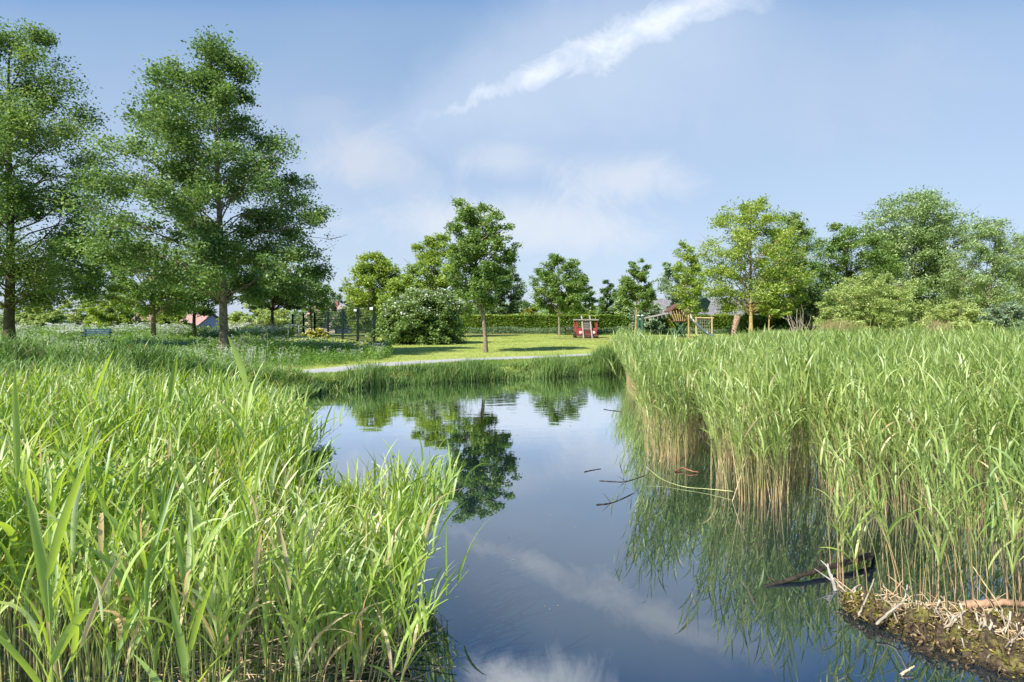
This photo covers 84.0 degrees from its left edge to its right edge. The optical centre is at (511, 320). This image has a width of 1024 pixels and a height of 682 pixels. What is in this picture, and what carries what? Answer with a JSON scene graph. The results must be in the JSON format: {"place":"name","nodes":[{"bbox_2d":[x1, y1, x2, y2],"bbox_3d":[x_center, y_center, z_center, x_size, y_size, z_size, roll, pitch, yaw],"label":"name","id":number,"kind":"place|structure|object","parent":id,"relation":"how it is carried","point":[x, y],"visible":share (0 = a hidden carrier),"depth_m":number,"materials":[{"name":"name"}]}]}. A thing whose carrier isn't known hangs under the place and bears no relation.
{"place":"outdoors","nodes":[
{"label":"outdoors","id":0,"kind":"place"},
{"bbox_2d":[180,313,218,329],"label":"house","id":1,"kind":"structure","parent":0,"point":[205,320],"depth_m":109.79,"materials":[{"name":"red tile"}]},
{"bbox_2d":[187,340,615,377],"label":"path","id":2,"kind":"structure","parent":0,"point":[333,369],"depth_m":21.43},
{"bbox_2d":[307,333,692,372],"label":"lawn grass","id":3,"kind":"structure","parent":0,"point":[522,337],"depth_m":35.58,"materials":[{"name":"green plant"}]},
{"bbox_2d":[0,373,1023,681],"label":"water","id":4,"kind":"structure","parent":0,"point":[668,581],"depth_m":4.77,"materials":[{"name":"blue liquid"}]},
{"bbox_2d":[0,364,83,681],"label":"reed","id":5,"kind":"object","parent":4,"relation":"in","point":[11,533],"visible":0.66,"depth_m":2.67,"materials":[{"name":"green plant"}]},
{"bbox_2d":[0,442,96,681],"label":"reed","id":6,"kind":"object","parent":4,"relation":"in","point":[44,568],"visible":1,"depth_m":2.00,"materials":[{"name":"green plant"}]},
{"bbox_2d":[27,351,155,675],"bbox_3d":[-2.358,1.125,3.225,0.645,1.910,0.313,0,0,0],"label":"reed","id":7,"kind":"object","parent":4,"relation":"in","point":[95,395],"visible":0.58,"depth_m":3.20,"materials":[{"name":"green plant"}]},
{"bbox_2d":[116,357,213,664],"bbox_3d":[-2.006,1.139,3.378,0.494,1.881,0.476,0,0,0],"label":"reed","id":8,"kind":"object","parent":4,"relation":"in","point":[172,385],"visible":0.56,"depth_m":3.30,"materials":[{"name":"green plant"}]},
{"bbox_2d":[132,571,243,681],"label":"reed","id":9,"kind":"object","parent":4,"relation":"in","point":[182,653],"visible":1,"depth_m":2.21,"materials":[{"name":"green plant"}]},
{"bbox_2d":[0,336,486,681],"bbox_3d":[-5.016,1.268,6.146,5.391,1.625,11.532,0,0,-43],"label":"reed bed","id":10,"kind":"object","parent":4,"relation":"in","point":[378,560],"visible":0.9,"depth_m":3.12,"materials":[{"name":"green plant"}]},
{"bbox_2d":[85,615,456,681],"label":"reed litter","id":11,"kind":"object","parent":4,"relation":"on","point":[253,644],"visible":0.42,"depth_m":3.29,"materials":[{"name":"brown plant"}]},
{"bbox_2d":[362,589,431,681],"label":"reed","id":12,"kind":"object","parent":4,"relation":"in","point":[381,669],"visible":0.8,"depth_m":2.90,"materials":[{"name":"green plant"}]},
{"bbox_2d":[470,391,639,605],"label":"floating specks","id":13,"kind":"object","parent":4,"relation":"on","point":[542,453],"visible":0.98,"depth_m":9.63,"materials":[{"name":"green plant"}]},
{"bbox_2d":[596,493,632,504],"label":"floating twig","id":14,"kind":"object","parent":4,"relation":"on","point":[611,502],"visible":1,"depth_m":6.24,"materials":[{"name":"brown wood"}]},
{"bbox_2d":[675,467,697,471],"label":"floating twig","id":15,"kind":"object","parent":4,"relation":"on","point":[678,469],"visible":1,"depth_m":7.52,"materials":[{"name":"brown wood"}]},
{"bbox_2d":[648,468,732,491],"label":"bent reed","id":16,"kind":"object","parent":4,"relation":"on","point":[691,487],"visible":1,"depth_m":6.70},
{"bbox_2d":[601,317,1023,543],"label":"reed bed","id":17,"kind":"object","parent":4,"relation":"in","point":[777,368],"visible":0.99,"depth_m":6.71,"materials":[{"name":"green plant"}]},
{"bbox_2d":[763,552,875,586],"bbox_3d":[2.438,1.928,4.481,1.214,0.185,0.084,0,0,-20],"label":"fallen branch","id":18,"kind":"object","parent":4,"relation":"on","point":[819,568],"visible":0.88,"depth_m":4.45,"materials":[{"name":"brown wood"}]},
{"bbox_2d":[814,560,836,590],"bbox_3d":[2.389,1.931,4.297,0.144,0.154,0.160,0,0,-42],"label":"stick","id":19,"kind":"object","parent":4,"relation":"in","point":[832,580],"visible":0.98,"depth_m":4.27,"materials":[{"name":"grey wood"}]},
{"bbox_2d":[639,352,1019,539],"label":"dead stalks","id":20,"kind":"object","parent":4,"relation":"in","point":[797,453],"visible":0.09,"depth_m":6.65,"materials":[{"name":"plant"}]},
{"bbox_2d":[819,496,879,584],"bbox_3d":[2.598,1.698,4.349,0.596,0.764,0.223,0,0,-35],"label":"reed","id":21,"kind":"object","parent":4,"relation":"in","point":[859,530],"visible":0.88,"depth_m":4.30,"materials":[{"name":"green plant"}]},
{"bbox_2d":[865,549,876,568],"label":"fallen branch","id":22,"kind":"object","parent":4,"relation":"on","point":[871,555],"visible":0.89,"depth_m":4.57,"materials":[{"name":"brown wood"}]},
{"bbox_2d":[900,665,914,675],"bbox_3d":[2.239,1.985,3.222,0.117,0.038,0.018,0,0,-23],"label":"stick","id":23,"kind":"object","parent":4,"relation":"on","point":[902,673],"visible":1,"depth_m":3.21,"materials":[{"name":"beige wood"}]},
{"bbox_2d":[841,590,1023,679],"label":"mud bank","id":24,"kind":"structure","parent":4,"relation":"in","point":[981,654],"depth_m":3.49,"materials":[{"name":"brown soil"}]},
{"bbox_2d":[832,577,860,592],"bbox_3d":[2.422,1.927,4.077,0.175,0.115,0.136,0,0,0],"label":"stick","id":25,"kind":"object","parent":24,"relation":"on","point":[846,589],"visible":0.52,"depth_m":4.07,"materials":[{"name":"brown wood"}]},
{"bbox_2d":[858,579,873,616],"bbox_3d":[2.421,1.887,3.875,0.288,0.176,0.021,0,0,-38],"label":"stick","id":26,"kind":"object","parent":24,"relation":"on","point":[861,609],"visible":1,"depth_m":3.85,"materials":[{"name":"brown wood"}]},
{"bbox_2d":[875,584,907,624],"bbox_3d":[2.435,1.822,3.649,0.228,0.246,0.104,0,0,0],"label":"stick","id":27,"kind":"object","parent":24,"relation":"on","point":[886,614],"visible":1,"depth_m":3.66,"materials":[{"name":"brown wood"}]},
{"bbox_2d":[802,386,1023,614],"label":"sparse reeds","id":28,"kind":"object","parent":24,"relation":"on","point":[1012,523],"visible":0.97,"depth_m":4.17,"materials":[{"name":"green plant"}]},
{"bbox_2d":[834,574,1023,649],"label":"plant litter","id":29,"kind":"object","parent":24,"relation":"on","point":[951,605],"visible":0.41,"depth_m":3.78,"materials":[{"name":"beige plant"}]},
{"bbox_2d":[837,591,1023,681],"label":"plant debris","id":30,"kind":"object","parent":24,"relation":"on","point":[915,635],"visible":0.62,"depth_m":3.55,"materials":[{"name":"brown plant"}]},
{"bbox_2d":[842,589,1023,677],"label":"moss","id":31,"kind":"object","parent":24,"relation":"on","point":[887,628],"visible":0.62,"depth_m":3.62,"materials":[{"name":"plant"}]},
{"bbox_2d":[850,587,1023,657],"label":"reed stubble","id":32,"kind":"object","parent":24,"relation":"on","point":[954,618],"visible":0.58,"depth_m":3.57,"materials":[{"name":"beige plant"}]},
{"bbox_2d":[972,566,1001,608],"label":"bent reed","id":33,"kind":"object","parent":24,"relation":"on","point":[988,589],"visible":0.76,"depth_m":3.74,"materials":[{"name":"beige plant"}]},
{"bbox_2d":[961,598,1023,608],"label":"log","id":34,"kind":"object","parent":24,"relation":"on","point":[985,602],"visible":0.77,"depth_m":3.82,"materials":[{"name":"beige wood"}]},
{"bbox_2d":[0,0,1023,320],"label":"sky","id":35,"kind":"structure","parent":0,"point":[609,134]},
{"bbox_2d":[15,321,1017,392],"bbox_3d":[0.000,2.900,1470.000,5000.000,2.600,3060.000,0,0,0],"label":"ground","id":36,"kind":"structure","parent":0,"point":[496,351],"depth_m":29.98,"materials":[{"name":"green plant"}]},
{"bbox_2d":[0,304,27,327],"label":"broadleaf tree","id":37,"kind":"object","parent":36,"relation":"on","point":[1,314],"visible":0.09,"depth_m":89.52,"materials":[{"name":"green plant"}]},
{"bbox_2d":[2,306,70,327],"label":"bush","id":38,"kind":"object","parent":36,"relation":"on","point":[40,318],"visible":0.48,"depth_m":59.27,"materials":[{"name":"green plant"}]},
{"bbox_2d":[56,294,93,328],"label":"broadleaf tree","id":39,"kind":"object","parent":36,"relation":"on","point":[73,317],"visible":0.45,"depth_m":71.75,"materials":[{"name":"green plant"}]},
{"bbox_2d":[0,16,163,339],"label":"broadleaf tree","id":40,"kind":"object","parent":36,"relation":"on","point":[19,200],"visible":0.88,"depth_m":26.83,"materials":[{"name":"green plant"}]},
{"bbox_2d":[80,329,111,338],"bbox_3d":[-31.441,1.135,43.025,2.000,0.930,0.560,0,0,-7],"label":"park bench","id":41,"kind":"object","parent":36,"relation":"on","point":[86,332],"visible":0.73,"depth_m":43.16,"materials":[{"name":"blue paint"}]},
{"bbox_2d":[79,296,145,328],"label":"broadleaf tree","id":42,"kind":"object","parent":36,"relation":"on","point":[100,318],"visible":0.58,"depth_m":69.52,"materials":[{"name":"green plant"}]},
{"bbox_2d":[105,278,160,326],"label":"broadleaf tree","id":43,"kind":"object","parent":36,"relation":"on","point":[137,317],"visible":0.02,"depth_m":94.84,"materials":[{"name":"green plant"}]},
{"bbox_2d":[0,331,280,345],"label":"parsley herbs","id":44,"kind":"object","parent":36,"relation":"on","point":[169,339],"visible":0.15,"depth_m":35.85,"materials":[{"name":"green plant"}]},
{"bbox_2d":[76,234,211,338],"bbox_3d":[-27.566,-2.272,42.961,10.252,8.046,10.227,0,0,0],"label":"broadleaf tree","id":45,"kind":"object","parent":36,"relation":"on","point":[154,299],"visible":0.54,"depth_m":41.76,"materials":[{"name":"green plant"}]},
{"bbox_2d":[0,321,295,339],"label":"parsley herbs","id":46,"kind":"object","parent":36,"relation":"on","point":[199,332],"visible":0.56,"depth_m":48.43,"materials":[{"name":"green plant"}]},
{"bbox_2d":[0,330,324,400],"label":"reed belt","id":47,"kind":"object","parent":36,"relation":"on","point":[12,352],"visible":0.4,"depth_m":13.95,"materials":[{"name":"green plant"}]},
{"bbox_2d":[142,305,191,328],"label":"bush","id":48,"kind":"object","parent":36,"relation":"on","point":[168,320],"visible":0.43,"depth_m":75.20,"materials":[{"name":"green plant"}]},
{"bbox_2d":[37,24,346,352],"bbox_3d":[-12.365,-4.979,23.546,10.491,13.466,10.257,0,0,0],"label":"broadleaf tree","id":49,"kind":"object","parent":36,"relation":"on","point":[199,187],"visible":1,"depth_m":22.35,"materials":[{"name":"green plant"}]},
{"bbox_2d":[13,333,372,370],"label":"parsley herbs","id":50,"kind":"object","parent":36,"relation":"on","point":[310,351],"visible":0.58,"depth_m":22.27,"materials":[{"name":"green plant"}]},
{"bbox_2d":[146,243,245,338],"bbox_3d":[-26.224,-2.717,47.561,8.678,8.940,7.962,0,0,0],"label":"broadleaf tree","id":51,"kind":"object","parent":36,"relation":"on","point":[204,312],"visible":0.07,"depth_m":47.61,"materials":[{"name":"green plant"}]},
{"bbox_2d":[228,303,291,327],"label":"bush","id":52,"kind":"object","parent":36,"relation":"on","point":[280,316],"visible":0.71,"depth_m":72.47,"materials":[{"name":"green plant"}]},
{"bbox_2d":[237,251,335,327],"bbox_3d":[-22.247,-2.606,54.715,10.549,8.716,10.485,0,0,0],"label":"broadleaf tree","id":53,"kind":"object","parent":36,"relation":"on","point":[322,292],"visible":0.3,"depth_m":54.24,"materials":[{"name":"green plant"}]},
{"bbox_2d":[288,325,306,337],"bbox_3d":[-19.743,1.004,52.289,1.269,1.191,1.050,0,0,16],"label":"football goal","id":54,"kind":"object","parent":36,"relation":"on","point":[295,327],"visible":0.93,"depth_m":51.90,"materials":[{"name":"white paint"}]},
{"bbox_2d":[285,277,331,329],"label":"broadleaf tree","id":55,"kind":"object","parent":36,"relation":"on","point":[308,308],"visible":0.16,"depth_m":65.88,"materials":[{"name":"green plant"}]},
{"bbox_2d":[301,328,329,338],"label":"bush","id":56,"kind":"object","parent":36,"relation":"on","point":[316,334],"visible":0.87,"depth_m":49.75,"materials":[{"name":"yellow plant"}]},
{"bbox_2d":[295,308,345,330],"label":"bush","id":57,"kind":"object","parent":36,"relation":"on","point":[307,317],"visible":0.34,"depth_m":82.90,"materials":[{"name":"green plant"}]},
{"bbox_2d":[304,301,351,333],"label":"house","id":58,"kind":"structure","parent":36,"relation":"on","point":[337,303],"depth_m":126.10,"materials":[{"name":"orange brick"}]},
{"bbox_2d":[290,306,375,342],"bbox_3d":[-15.803,0.418,49.294,1.592,2.765,27.336,0,0,-32],"label":"sports fence","id":59,"kind":"object","parent":36,"relation":"on","point":[368,314],"visible":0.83,"depth_m":46.38,"materials":[{"name":"green metal"}]},
{"bbox_2d":[327,287,352,325],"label":"broadleaf tree","id":60,"kind":"object","parent":36,"relation":"on","point":[337,296],"visible":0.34,"depth_m":94.70,"materials":[{"name":"green plant"}]},
{"bbox_2d":[340,250,403,336],"bbox_3d":[-13.112,-2.439,53.964,6.526,8.386,6.733,0,0,0],"label":"broadleaf tree","id":61,"kind":"object","parent":36,"relation":"on","point":[380,269],"visible":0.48,"depth_m":52.78,"materials":[{"name":"green plant"}]},
{"bbox_2d":[359,340,395,359],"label":"parsley herbs","id":62,"kind":"object","parent":36,"relation":"on","point":[387,350],"visible":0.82,"depth_m":24.60,"materials":[{"name":"green plant"}]},
{"bbox_2d":[374,274,430,319],"bbox_3d":[-8.344,-0.887,44.098,5.523,5.294,5.186,0,0,31],"label":"bush","id":63,"kind":"object","parent":36,"relation":"on","point":[406,281],"visible":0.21,"depth_m":43.06,"materials":[{"name":"green plant"}]},
{"bbox_2d":[364,285,468,344],"bbox_3d":[-6.392,-0.078,38.985,6.766,4.736,6.806,0,0,40],"label":"hawthorn bush","id":64,"kind":"object","parent":36,"relation":"on","point":[414,316],"visible":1,"depth_m":37.18,"materials":[{"name":"green plant"}]},
{"bbox_2d":[223,355,620,391],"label":"bank grass","id":65,"kind":"structure","parent":36,"relation":"on","point":[323,374],"depth_m":17.94,"materials":[{"name":"green plant"}]},
{"bbox_2d":[397,232,479,324],"bbox_3d":[-7.252,-3.282,54.113,7.806,10.076,7.840,0,0,-26],"label":"broadleaf tree","id":66,"kind":"object","parent":36,"relation":"on","point":[430,259],"visible":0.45,"depth_m":53.23,"materials":[{"name":"green plant"}]},
{"bbox_2d":[267,340,625,393],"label":"bank reeds","id":67,"kind":"object","parent":36,"relation":"on","point":[557,366],"visible":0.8,"depth_m":18.66,"materials":[{"name":"green plant"}]},
{"bbox_2d":[443,195,522,352],"bbox_3d":[-1.429,-2.182,28.204,3.962,7.867,3.746,0,0,0],"label":"broadleaf tree","id":68,"kind":"object","parent":36,"relation":"on","point":[472,249],"visible":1,"depth_m":27.69,"materials":[{"name":"green plant"}]},
{"bbox_2d":[464,264,532,314],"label":"broadleaf tree","id":69,"kind":"object","parent":36,"relation":"on","point":[515,296],"visible":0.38,"depth_m":75.36,"materials":[{"name":"green plant"}]},
{"bbox_2d":[0,297,1022,333],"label":"wood","id":70,"kind":"object","parent":36,"relation":"on","point":[541,312],"visible":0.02,"depth_m":171.15,"materials":[{"name":"green plant"}]},
{"bbox_2d":[520,306,537,314],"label":"bush","id":71,"kind":"object","parent":36,"relation":"on","point":[530,311],"visible":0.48,"depth_m":73.74,"materials":[{"name":"green plant"}]},
{"bbox_2d":[529,253,588,334],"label":"ash tree","id":72,"kind":"object","parent":36,"relation":"on","point":[554,295],"visible":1,"depth_m":59.19,"materials":[{"name":"green plant"}]},
{"bbox_2d":[561,276,598,314],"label":"broadleaf tree","id":73,"kind":"object","parent":36,"relation":"on","point":[588,297],"visible":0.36,"depth_m":81.19,"materials":[{"name":"green plant"}]},
{"bbox_2d":[463,326,740,333],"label":"nettles","id":74,"kind":"object","parent":36,"relation":"on","point":[517,330],"visible":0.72,"depth_m":66.61,"materials":[{"name":"green plant"}]},
{"bbox_2d":[597,279,622,314],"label":"broadleaf tree","id":75,"kind":"object","parent":36,"relation":"on","point":[604,306],"visible":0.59,"depth_m":99.18,"materials":[{"name":"green plant"}]},
{"bbox_2d":[611,280,639,314],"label":"broadleaf tree","id":76,"kind":"object","parent":36,"relation":"on","point":[625,309],"visible":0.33,"depth_m":87.66,"materials":[{"name":"green plant"}]},
{"bbox_2d":[617,257,657,332],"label":"broadleaf tree","id":77,"kind":"object","parent":36,"relation":"on","point":[637,292],"visible":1,"depth_m":59.47,"materials":[{"name":"green plant"}]},
{"bbox_2d":[626,301,666,329],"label":"willow bush","id":78,"kind":"object","parent":36,"relation":"on","point":[655,323],"visible":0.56,"depth_m":66.95,"materials":[{"name":"green plant"}]},
{"bbox_2d":[461,313,831,332],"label":"hedge","id":79,"kind":"object","parent":36,"relation":"on","point":[535,321],"visible":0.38,"depth_m":69.32,"materials":[{"name":"green plant"}]},
{"bbox_2d":[656,262,709,313],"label":"willow tree","id":80,"kind":"object","parent":36,"relation":"on","point":[666,285],"visible":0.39,"depth_m":75.56,"materials":[{"name":"green plant"}]},
{"bbox_2d":[669,239,707,337],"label":"broadleaf tree","id":81,"kind":"object","parent":36,"relation":"on","point":[694,269],"visible":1,"depth_m":50.08,"materials":[{"name":"green plant"}]},
{"bbox_2d":[695,317,713,335],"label":"climbing bars","id":82,"kind":"object","parent":36,"relation":"on","point":[702,318],"visible":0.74,"depth_m":56.96,"materials":[{"name":"beige wood"}]},
{"bbox_2d":[729,315,740,335],"bbox_3d":[21.544,0.630,55.000,1.179,2.309,0.680,0,0,0],"label":"tree stump","id":83,"kind":"object","parent":36,"relation":"on","point":[736,321],"visible":0.84,"depth_m":54.78,"materials":[{"name":"beige wood"}]},
{"bbox_2d":[694,193,820,332],"bbox_3d":[25.648,-5.647,60.250,11.653,14.806,12.101,0,0,-35],"label":"poplar tree","id":84,"kind":"object","parent":36,"relation":"on","point":[767,274],"visible":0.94,"depth_m":59.19,"materials":[{"name":"green plant"}]},
{"bbox_2d":[738,305,787,331],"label":"bush","id":85,"kind":"object","parent":36,"relation":"on","point":[760,320],"visible":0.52,"depth_m":65.39,"materials":[{"name":"green plant"}]},
{"bbox_2d":[754,282,793,328],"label":"broadleaf tree","id":86,"kind":"object","parent":36,"relation":"on","point":[771,311],"visible":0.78,"depth_m":56.58,"materials":[{"name":"green plant"}]},
{"bbox_2d":[764,210,831,318],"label":"poplar tree","id":87,"kind":"object","parent":36,"relation":"on","point":[807,233],"visible":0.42,"depth_m":66.74,"materials":[{"name":"green plant"}]},
{"bbox_2d":[781,308,819,331],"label":"dead shrub","id":88,"kind":"object","parent":36,"relation":"on","point":[800,327],"visible":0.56,"depth_m":51.84,"materials":[{"name":"beige plant"}]},
{"bbox_2d":[778,283,835,331],"bbox_3d":[32.398,-1.138,62.075,6.650,5.791,5.517,0,0,0],"label":"bush","id":89,"kind":"object","parent":36,"relation":"on","point":[811,310],"visible":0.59,"depth_m":61.27,"materials":[{"name":"green plant"}]},
{"bbox_2d":[806,317,877,332],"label":"dry reeds","id":90,"kind":"object","parent":36,"relation":"on","point":[836,324],"visible":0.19,"depth_m":45.58,"materials":[{"name":"beige plant"}]},
{"bbox_2d":[686,329,1023,343],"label":"meadow grass","id":91,"kind":"structure","parent":36,"relation":"on","point":[708,336],"depth_m":45.78,"materials":[{"name":"green plant"}]},
{"bbox_2d":[805,222,917,318],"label":"broadleaf tree","id":92,"kind":"object","parent":36,"relation":"on","point":[879,256],"visible":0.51,"depth_m":70.49,"materials":[{"name":"green plant"}]},
{"bbox_2d":[809,271,933,332],"bbox_3d":[30.183,-1.079,48.186,8.975,6.192,9.410,0,0,22],"label":"willow bush","id":93,"kind":"object","parent":36,"relation":"on","point":[873,305],"visible":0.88,"depth_m":46.67,"materials":[{"name":"green plant"}]},
{"bbox_2d":[853,185,985,324],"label":"willow tree","id":94,"kind":"object","parent":36,"relation":"on","point":[924,238],"visible":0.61,"depth_m":71.58,"materials":[{"name":"green plant"}]},
{"bbox_2d":[910,317,958,332],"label":"dry reeds","id":95,"kind":"object","parent":36,"relation":"on","point":[934,325],"visible":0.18,"depth_m":47.47,"materials":[{"name":"beige plant"}]},
{"bbox_2d":[919,299,993,332],"bbox_3d":[38.717,-0.089,49.912,5.441,3.698,5.493,0,0,30],"label":"willow bush","id":96,"kind":"object","parent":36,"relation":"on","point":[950,308],"visible":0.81,"depth_m":49.17,"materials":[{"name":"green plant"}]},
{"bbox_2d":[938,269,1003,319],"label":"broadleaf tree","id":97,"kind":"object","parent":36,"relation":"on","point":[974,293],"visible":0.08,"depth_m":81.06,"materials":[{"name":"green plant"}]},
{"bbox_2d":[932,215,1023,318],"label":"willow tree","id":98,"kind":"object","parent":36,"relation":"on","point":[1013,275],"visible":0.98,"depth_m":63.20,"materials":[{"name":"green plant"}]},
{"bbox_2d":[975,300,1023,330],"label":"willow bush","id":99,"kind":"object","parent":36,"relation":"on","point":[1013,308],"visible":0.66,"depth_m":50.60,"materials":[{"name":"green plant"}]},
{"bbox_2d":[990,235,1023,304],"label":"broadleaf tree","id":100,"kind":"object","parent":36,"relation":"on","point":[1018,266],"visible":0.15,"depth_m":70.78,"materials":[{"name":"green plant"}]},
{"bbox_2d":[558,337,612,339],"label":"bare ground","id":101,"kind":"structure","parent":0,"point":[586,338],"depth_m":49.21,"materials":[{"name":"brown soil"}]},
{"bbox_2d":[573,315,598,337],"bbox_3d":[6.653,0.594,51.310,2.100,2.045,2.533,0,0,0],"label":"play lorry","id":102,"kind":"object","parent":101,"relation":"on","point":[586,329],"visible":0.98,"depth_m":50.43,"materials":[{"name":"red paint"}]},
{"bbox_2d":[643,298,746,314],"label":"barn","id":103,"kind":"structure","parent":0,"point":[664,303],"depth_m":83.55,"materials":[{"name":"grey brick"}]},
{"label":"bare ground","id":104,"kind":"structure","parent":0,"visible":0},
{"bbox_2d":[637,298,713,336],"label":"climbing tower","id":105,"kind":"structure","parent":104,"relation":"on","point":[704,304],"depth_m":52.55,"materials":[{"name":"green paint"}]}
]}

